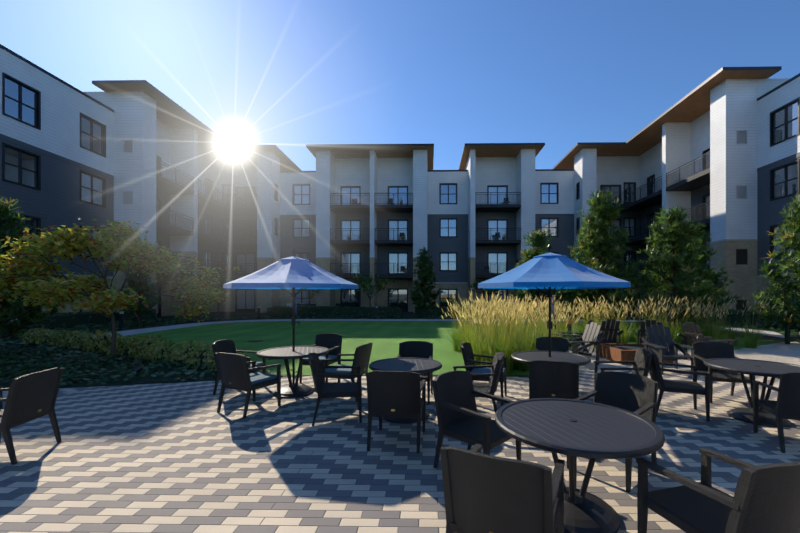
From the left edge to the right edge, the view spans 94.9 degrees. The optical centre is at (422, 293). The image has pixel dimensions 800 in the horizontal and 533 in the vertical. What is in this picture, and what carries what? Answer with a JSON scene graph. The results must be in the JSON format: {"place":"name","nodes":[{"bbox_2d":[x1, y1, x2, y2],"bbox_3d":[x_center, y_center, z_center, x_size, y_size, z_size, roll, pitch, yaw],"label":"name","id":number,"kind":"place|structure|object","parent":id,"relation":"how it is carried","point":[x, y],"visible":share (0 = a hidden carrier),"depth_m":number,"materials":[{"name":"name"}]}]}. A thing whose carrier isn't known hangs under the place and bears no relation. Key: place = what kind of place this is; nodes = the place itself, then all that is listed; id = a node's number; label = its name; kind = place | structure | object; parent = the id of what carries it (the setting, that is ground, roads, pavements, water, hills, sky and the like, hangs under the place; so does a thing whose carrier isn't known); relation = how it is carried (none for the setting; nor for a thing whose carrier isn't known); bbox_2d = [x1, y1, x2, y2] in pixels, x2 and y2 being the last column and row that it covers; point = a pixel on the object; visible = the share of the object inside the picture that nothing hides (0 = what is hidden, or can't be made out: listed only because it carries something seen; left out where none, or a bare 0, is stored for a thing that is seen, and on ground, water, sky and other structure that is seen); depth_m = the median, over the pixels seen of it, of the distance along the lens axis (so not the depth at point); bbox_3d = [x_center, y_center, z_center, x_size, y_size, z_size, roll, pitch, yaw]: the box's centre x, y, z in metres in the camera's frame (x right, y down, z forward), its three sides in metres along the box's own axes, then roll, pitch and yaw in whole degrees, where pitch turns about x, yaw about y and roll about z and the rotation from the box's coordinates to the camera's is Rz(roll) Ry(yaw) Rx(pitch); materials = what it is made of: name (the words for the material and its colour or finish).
{"place":"outdoors","nodes":[
{"label":"outdoors","id":0,"kind":"place"},
{"bbox_2d":[193,95,292,190],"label":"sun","id":1,"kind":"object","parent":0,"point":[233,142],"visible":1,"depth_m":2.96,"materials":[{"name":"white"}]},
{"bbox_2d":[297,303,315,306],"bbox_3d":[-9.845,1.279,30.512,1.800,0.950,0.600,0,0,1],"label":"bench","id":2,"kind":"object","parent":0,"point":[300,305],"depth_m":30.71,"materials":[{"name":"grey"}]},
{"bbox_2d":[0,349,799,532],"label":"patio","id":3,"kind":"structure","parent":0,"point":[183,457],"depth_m":3.85,"materials":[{"name":"grey"}]},
{"bbox_2d":[0,367,63,464],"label":"chair","id":4,"kind":"object","parent":3,"relation":"on","point":[31,396],"visible":1,"depth_m":3.91,"materials":[{"name":"wicker"}]},
{"bbox_2d":[212,339,265,394],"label":"chair","id":5,"kind":"object","parent":3,"relation":"on","point":[225,346],"visible":0.48,"depth_m":6.62,"materials":[{"name":"wicker"}]},
{"bbox_2d":[215,352,280,417],"bbox_3d":[-2.629,1.292,5.499,0.604,0.900,0.731,0,0,26],"label":"chair","id":6,"kind":"object","parent":3,"relation":"on","point":[234,369],"visible":1,"depth_m":5.27,"materials":[{"name":"wicker"}]},
{"bbox_2d":[256,346,328,397],"bbox_3d":[-2.266,1.371,6.426,1.200,0.742,1.200,0,0,-16],"label":"table","id":7,"kind":"object","parent":3,"relation":"on","point":[295,390],"visible":0.96,"depth_m":6.29,"materials":[{"name":"grey metal"}]},
{"bbox_2d":[223,249,358,383],"bbox_3d":[-2.266,0.427,6.426,2.080,2.430,2.080,0,0,9],"label":"umbrella","id":8,"kind":"object","parent":7,"relation":"on","point":[293,272],"depth_m":5.90,"materials":[{"name":"blue fabric"}]},
{"bbox_2d":[299,333,342,382],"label":"chair","id":9,"kind":"object","parent":3,"relation":"on","point":[332,342],"visible":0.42,"depth_m":7.62,"materials":[{"name":"wicker"}]},
{"bbox_2d":[308,353,361,425],"bbox_3d":[-1.238,1.292,5.160,0.731,0.900,0.604,0,0,-12],"label":"chair","id":10,"kind":"object","parent":3,"relation":"on","point":[336,390],"visible":1,"depth_m":4.94,"materials":[{"name":"wicker"}]},
{"bbox_2d":[321,343,372,401],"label":"chair","id":11,"kind":"object","parent":3,"relation":"on","point":[361,355],"visible":0.75,"depth_m":6.06,"materials":[{"name":"wicker"}]},
{"bbox_2d":[366,371,425,452],"bbox_3d":[-0.299,1.292,4.316,0.604,0.900,0.731,0,0,6],"label":"chair","id":12,"kind":"object","parent":3,"relation":"on","point":[394,394],"visible":1,"depth_m":4.04,"materials":[{"name":"wicker"}]},
{"bbox_2d":[369,357,441,423],"bbox_3d":[-0.247,1.371,5.240,1.040,0.742,1.040,0,0,-5],"label":"table","id":13,"kind":"object","parent":3,"relation":"on","point":[419,365],"visible":0.48,"depth_m":5.08,"materials":[{"name":"grey metal"}]},
{"bbox_2d":[396,341,432,403],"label":"chair","id":14,"kind":"object","parent":3,"relation":"on","point":[419,349],"visible":0.56,"depth_m":6.43,"materials":[{"name":"wicker"}]},
{"bbox_2d":[432,370,520,467],"bbox_3d":[0.515,1.292,3.684,0.731,0.900,0.604,0,0,44],"label":"chair","id":15,"kind":"object","parent":3,"relation":"on","point":[460,417],"visible":0.83,"depth_m":3.66,"materials":[{"name":"wicker"}]},
{"bbox_2d":[453,352,503,412],"bbox_3d":[0.777,1.292,5.180,0.731,0.900,0.604,0,0,8],"label":"chair","id":16,"kind":"object","parent":3,"relation":"on","point":[491,386],"visible":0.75,"depth_m":5.03,"materials":[{"name":"wicker"}]},
{"bbox_2d":[461,342,506,404],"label":"chair","id":17,"kind":"object","parent":3,"relation":"on","point":[467,354],"visible":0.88,"depth_m":5.96,"materials":[{"name":"wicker"}]},
{"bbox_2d":[440,444,564,532],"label":"chair","id":18,"kind":"object","parent":3,"relation":"on","point":[484,493],"visible":1,"depth_m":1.93,"materials":[{"name":"wicker"}]},
{"bbox_2d":[511,351,590,365],"bbox_3d":[2.024,1.371,5.850,1.200,0.742,1.200,0,0,-10],"label":"table","id":19,"kind":"object","parent":3,"relation":"on","point":[528,356],"visible":0.44,"depth_m":5.79,"materials":[{"name":"grey metal"}]},
{"bbox_2d":[478,244,630,356],"bbox_3d":[2.024,0.427,5.850,2.136,2.430,2.136,0,0,21],"label":"umbrella","id":20,"kind":"object","parent":19,"relation":"on","point":[550,271],"visible":1,"depth_m":5.28,"materials":[{"name":"blue fabric"}]},
{"bbox_2d":[535,337,568,351],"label":"chair","id":21,"kind":"object","parent":3,"relation":"on","point":[560,344],"visible":0.29,"depth_m":7.08,"materials":[{"name":"wicker"}]},
{"bbox_2d":[529,360,578,398],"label":"chair","id":22,"kind":"object","parent":3,"relation":"on","point":[553,379],"visible":0.92,"depth_m":4.61,"materials":[{"name":"wicker"}]},
{"bbox_2d":[552,320,591,354],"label":"adirondack chair","id":23,"kind":"object","parent":3,"relation":"on","point":[575,336],"visible":0.27,"depth_m":10.33,"materials":[{"name":"grey wood"}]},
{"bbox_2d":[495,398,664,532],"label":"table","id":24,"kind":"object","parent":3,"relation":"on","point":[573,429],"visible":0.9,"depth_m":2.77,"materials":[{"name":"grey metal"}]},
{"bbox_2d":[565,322,605,364],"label":"adirondack chair","id":25,"kind":"object","parent":3,"relation":"on","point":[588,340],"visible":0.71,"depth_m":9.05,"materials":[{"name":"grey wood"}]},
{"bbox_2d":[583,319,623,343],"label":"adirondack chair","id":26,"kind":"object","parent":3,"relation":"on","point":[609,331],"visible":0.52,"depth_m":10.65,"materials":[{"name":"grey wood"}]},
{"bbox_2d":[567,371,657,492],"bbox_3d":[1.899,1.292,3.657,0.731,0.900,0.604,0,0,-39],"label":"chair","id":27,"kind":"object","parent":3,"relation":"on","point":[634,393],"visible":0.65,"depth_m":3.80,"materials":[{"name":"wicker"}]},
{"bbox_2d":[594,349,652,389],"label":"chair","id":28,"kind":"object","parent":3,"relation":"on","point":[641,362],"visible":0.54,"depth_m":5.61,"materials":[{"name":"wicker"}]},
{"bbox_2d":[599,344,672,364],"bbox_3d":[5.490,1.565,9.590,1.260,0.345,1.260,0,0,1],"label":"fire pit","id":29,"kind":"object","parent":3,"relation":"on","point":[618,352],"visible":0.44,"depth_m":9.45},
{"bbox_2d":[635,320,666,343],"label":"adirondack chair","id":30,"kind":"object","parent":3,"relation":"on","point":[640,333],"visible":0.29,"depth_m":10.45,"materials":[{"name":"grey wood"}]},
{"bbox_2d":[642,324,693,373],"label":"adirondack chair","id":31,"kind":"object","parent":3,"relation":"on","point":[661,351],"visible":0.79,"depth_m":8.49,"materials":[{"name":"grey wood"}]},
{"bbox_2d":[644,348,710,421],"bbox_3d":[3.678,1.292,5.394,0.731,0.900,0.604,0,0,22],"label":"chair","id":32,"kind":"object","parent":3,"relation":"on","point":[694,387],"visible":0.77,"depth_m":5.21,"materials":[{"name":"wicker"}]},
{"bbox_2d":[677,322,737,351],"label":"adirondack chair","id":33,"kind":"object","parent":3,"relation":"on","point":[693,333],"visible":0.54,"depth_m":9.37,"materials":[{"name":"grey wood"}]},
{"bbox_2d":[636,448,799,532],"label":"chair","id":34,"kind":"object","parent":3,"relation":"on","point":[765,498],"visible":1,"depth_m":1.99,"materials":[{"name":"wicker"}]},
{"bbox_2d":[692,341,754,402],"bbox_3d":[4.944,1.292,6.090,0.604,0.900,0.731,0,0,16],"label":"chair","id":35,"kind":"object","parent":3,"relation":"on","point":[703,351],"visible":0.65,"depth_m":6.29,"materials":[{"name":"wicker"}]},
{"bbox_2d":[704,358,799,426],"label":"table","id":36,"kind":"object","parent":3,"relation":"on","point":[773,370],"visible":0.81,"depth_m":5.04,"materials":[{"name":"grey metal"}]},
{"bbox_2d":[752,372,799,452],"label":"chair","id":37,"kind":"object","parent":3,"relation":"on","point":[786,405],"visible":1,"depth_m":4.04,"materials":[{"name":"wicker"}]},
{"bbox_2d":[0,0,799,170],"label":"sky","id":38,"kind":"structure","parent":0,"point":[448,75],"materials":[{"name":"blue"}]},
{"bbox_2d":[17,319,799,358],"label":"walkway","id":39,"kind":"structure","parent":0,"point":[791,349],"depth_m":17.24,"materials":[{"name":"concrete"}]},
{"bbox_2d":[748,194,799,328],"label":"pine tree","id":40,"kind":"object","parent":39,"relation":"on","point":[789,299],"visible":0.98,"depth_m":12.58,"materials":[{"name":"green plant"}]},
{"bbox_2d":[785,311,799,343],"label":"bollard light","id":41,"kind":"object","parent":39,"relation":"on","point":[787,329],"visible":0.67,"depth_m":12.57,"materials":[{"name":"black metal"}]},
{"bbox_2d":[61,312,794,387],"bbox_3d":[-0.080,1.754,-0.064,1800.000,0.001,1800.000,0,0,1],"label":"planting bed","id":42,"kind":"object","parent":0,"point":[240,315],"depth_m":25.81,"materials":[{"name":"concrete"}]},
{"bbox_2d":[10,317,17,340],"bbox_3d":[-14.257,1.279,12.787,0.150,0.950,0.150,0,0,1],"label":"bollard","id":43,"kind":"object","parent":42,"relation":"on","point":[12,334],"visible":0.12,"depth_m":12.72,"materials":[{"name":"black metal"}]},
{"bbox_2d":[119,310,123,329],"bbox_3d":[-14.374,1.279,17.490,0.150,0.950,0.150,0,0,1],"label":"bollard","id":44,"kind":"object","parent":42,"relation":"on","point":[121,319],"depth_m":17.42,"materials":[{"name":"black metal"}]},
{"bbox_2d":[0,316,247,343],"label":"walkway","id":45,"kind":"structure","parent":42,"relation":"on","point":[132,325],"depth_m":19.31,"materials":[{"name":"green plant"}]},
{"bbox_2d":[0,309,155,332],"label":"hedge","id":46,"kind":"object","parent":45,"relation":"on","point":[58,320],"visible":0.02,"depth_m":19.17,"materials":[{"name":"green plant"}]},
{"bbox_2d":[114,238,165,325],"bbox_3d":[-15.294,-0.638,19.783,2.770,4.786,2.573,0,0,1],"label":"pine tree","id":47,"kind":"object","parent":45,"relation":"on","point":[142,309],"depth_m":19.54,"materials":[{"name":"green plant"}]},
{"bbox_2d":[0,44,301,316],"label":"building wing","id":48,"kind":"structure","parent":42,"relation":"on","point":[121,151],"depth_m":23.70,"materials":[{"name":"white paint"}]},
{"bbox_2d":[231,264,241,271],"bbox_3d":[-17.164,-2.336,33.759,0.950,0.700,0.004,0,0,1],"label":"window","id":49,"kind":"structure","parent":48,"relation":"attached to","point":[236,267],"depth_m":33.76,"materials":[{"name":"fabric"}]},
{"bbox_2d":[0,339,309,387],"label":"ivy bed","id":50,"kind":"object","parent":42,"relation":"on","point":[80,369],"visible":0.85,"depth_m":8.27,"materials":[{"name":"green plant"}]},
{"bbox_2d":[0,196,62,340],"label":"pine tree","id":51,"kind":"object","parent":50,"relation":"on","point":[14,326],"visible":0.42,"depth_m":9.91,"materials":[{"name":"green plant"}]},
{"bbox_2d":[0,219,238,360],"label":"dogwood tree","id":52,"kind":"object","parent":50,"relation":"on","point":[62,245],"visible":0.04,"depth_m":8.97,"materials":[{"name":"green plant"}]},
{"bbox_2d":[20,327,250,372],"bbox_3d":[-8.771,1.454,10.477,10.660,0.795,1.018,0,0,26],"label":"shrub row","id":53,"kind":"object","parent":50,"relation":"on","point":[191,357],"visible":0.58,"depth_m":9.85,"materials":[{"name":"green plant"}]},
{"bbox_2d":[132,365,142,375],"bbox_3d":[-5.944,1.609,7.642,0.130,0.248,0.178,0,0,38],"label":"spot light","id":54,"kind":"object","parent":50,"relation":"on","point":[138,368],"visible":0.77,"depth_m":7.61,"materials":[{"name":"black metal"}]},
{"bbox_2d":[196,271,235,317],"bbox_3d":[-14.941,0.039,26.523,2.971,3.431,2.671,0,0,-24],"label":"tree","id":55,"kind":"object","parent":42,"relation":"on","point":[222,280],"depth_m":26.07,"materials":[{"name":"green plant"}]},
{"bbox_2d":[257,305,260,318],"bbox_3d":[-11.239,1.279,25.136,0.150,0.950,0.150,0,0,1],"label":"bollard","id":56,"kind":"object","parent":42,"relation":"on","point":[258,312],"depth_m":25.07,"materials":[{"name":"black metal"}]},
{"bbox_2d":[300,289,323,306],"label":"tree","id":57,"kind":"object","parent":42,"relation":"on","point":[308,290],"depth_m":30.09,"materials":[{"name":"green plant"}]},
{"bbox_2d":[347,269,393,306],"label":"tree","id":58,"kind":"object","parent":42,"relation":"on","point":[370,288],"depth_m":28.98,"materials":[{"name":"green plant"}]},
{"bbox_2d":[406,246,443,308],"bbox_3d":[-0.007,-0.920,27.548,2.877,5.350,2.443,0,0,-42],"label":"pine tree","id":59,"kind":"object","parent":42,"relation":"on","point":[424,272],"visible":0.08,"depth_m":27.18,"materials":[{"name":"green plant"}]},
{"bbox_2d":[219,143,638,312],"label":"building","id":60,"kind":"structure","parent":42,"relation":"on","point":[452,221],"depth_m":35.22,"materials":[{"name":"paint"}]},
{"bbox_2d":[340,198,509,274],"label":"balcony chairs","id":61,"kind":"object","parent":60,"relation":"on","point":[390,200],"visible":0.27,"depth_m":34.28,"materials":[{"name":"brown metal"}]},
{"bbox_2d":[266,306,609,316],"bbox_3d":[1.160,1.349,27.527,25.621,0.886,1.234,0,0,1],"label":"hedge","id":62,"kind":"object","parent":42,"relation":"on","point":[324,311],"visible":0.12,"depth_m":27.14,"materials":[{"name":"green plant"}]},
{"bbox_2d":[254,314,629,318],"bbox_3d":[1.362,1.651,25.881,26.089,0.272,2.251,0,0,1],"label":"hedge","id":63,"kind":"object","parent":42,"relation":"on","point":[357,317],"visible":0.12,"depth_m":25.51,"materials":[{"name":"green plant"}]},
{"bbox_2d":[469,278,502,300],"bbox_3d":[5.170,0.236,30.022,3.023,3.036,2.895,0,0,1],"label":"shrub","id":64,"kind":"object","parent":42,"relation":"on","point":[474,286],"visible":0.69,"depth_m":29.68,"materials":[{"name":"green plant"}]},
{"bbox_2d":[552,66,799,312],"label":"building wing","id":65,"kind":"structure","parent":42,"relation":"on","point":[718,152],"depth_m":22.41,"materials":[{"name":"white paint"}]},
{"bbox_2d":[622,306,799,331],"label":"hedge","id":66,"kind":"object","parent":42,"relation":"on","point":[734,317],"visible":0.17,"depth_m":19.52,"materials":[{"name":"green plant"}]},
{"bbox_2d":[626,314,799,342],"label":"walkway","id":67,"kind":"structure","parent":42,"relation":"on","point":[794,335],"depth_m":17.13,"materials":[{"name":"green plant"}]},
{"bbox_2d":[89,321,776,377],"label":"lawn","id":68,"kind":"structure","parent":0,"point":[385,338],"depth_m":14.95,"materials":[{"name":"green plant"}]},
{"bbox_2d":[437,289,584,374],"bbox_3d":[2.108,0.809,9.796,3.547,1.890,5.208,0,0,1],"label":"grass bed","id":69,"kind":"object","parent":68,"relation":"on","point":[505,340],"visible":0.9,"depth_m":8.60,"materials":[{"name":"green plant"}]},
{"bbox_2d":[504,229,569,325],"bbox_3d":[5.435,-0.695,17.360,3.112,4.899,3.311,0,0,1],"label":"pine tree","id":70,"kind":"object","parent":68,"relation":"on","point":[540,243],"visible":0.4,"depth_m":17.06,"materials":[{"name":"green plant"}]},
{"bbox_2d":[567,312,576,347],"bbox_3d":[4.726,1.179,11.629,0.140,1.150,0.550,0,0,1],"label":"utility post","id":71,"kind":"object","parent":68,"relation":"on","point":[569,323],"visible":0.42,"depth_m":11.80,"materials":[{"name":"black"}]},
{"bbox_2d":[558,222,627,319],"bbox_3d":[8.499,-0.998,18.367,3.285,5.505,3.544,0,0,-18],"label":"pine tree","id":72,"kind":"object","parent":68,"relation":"on","point":[574,250],"depth_m":18.25,"materials":[{"name":"green plant"}]},
{"bbox_2d":[546,189,654,324],"bbox_3d":[7.187,-1.285,15.143,4.148,6.079,3.988,0,0,1],"label":"pine tree","id":73,"kind":"object","parent":68,"relation":"on","point":[595,236],"visible":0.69,"depth_m":14.77,"materials":[{"name":"green plant"}]},
{"bbox_2d":[503,293,775,348],"bbox_3d":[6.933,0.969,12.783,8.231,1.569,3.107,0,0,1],"label":"grass bed","id":74,"kind":"object","parent":68,"relation":"on","point":[708,329],"visible":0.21,"depth_m":12.23,"materials":[{"name":"beige plant"}]},
{"bbox_2d":[619,205,737,330],"bbox_3d":[9.448,-0.834,14.217,4.049,5.177,3.521,0,0,1],"label":"pine tree","id":75,"kind":"object","parent":68,"relation":"on","point":[669,238],"visible":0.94,"depth_m":13.87,"materials":[{"name":"green plant"}]},
{"bbox_2d":[642,219,741,320],"bbox_3d":[11.939,-0.832,16.759,3.699,5.174,3.489,0,0,32],"label":"pine tree","id":76,"kind":"object","parent":68,"relation":"on","point":[704,260],"visible":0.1,"depth_m":16.18,"materials":[{"name":"green plant"}]}
]}

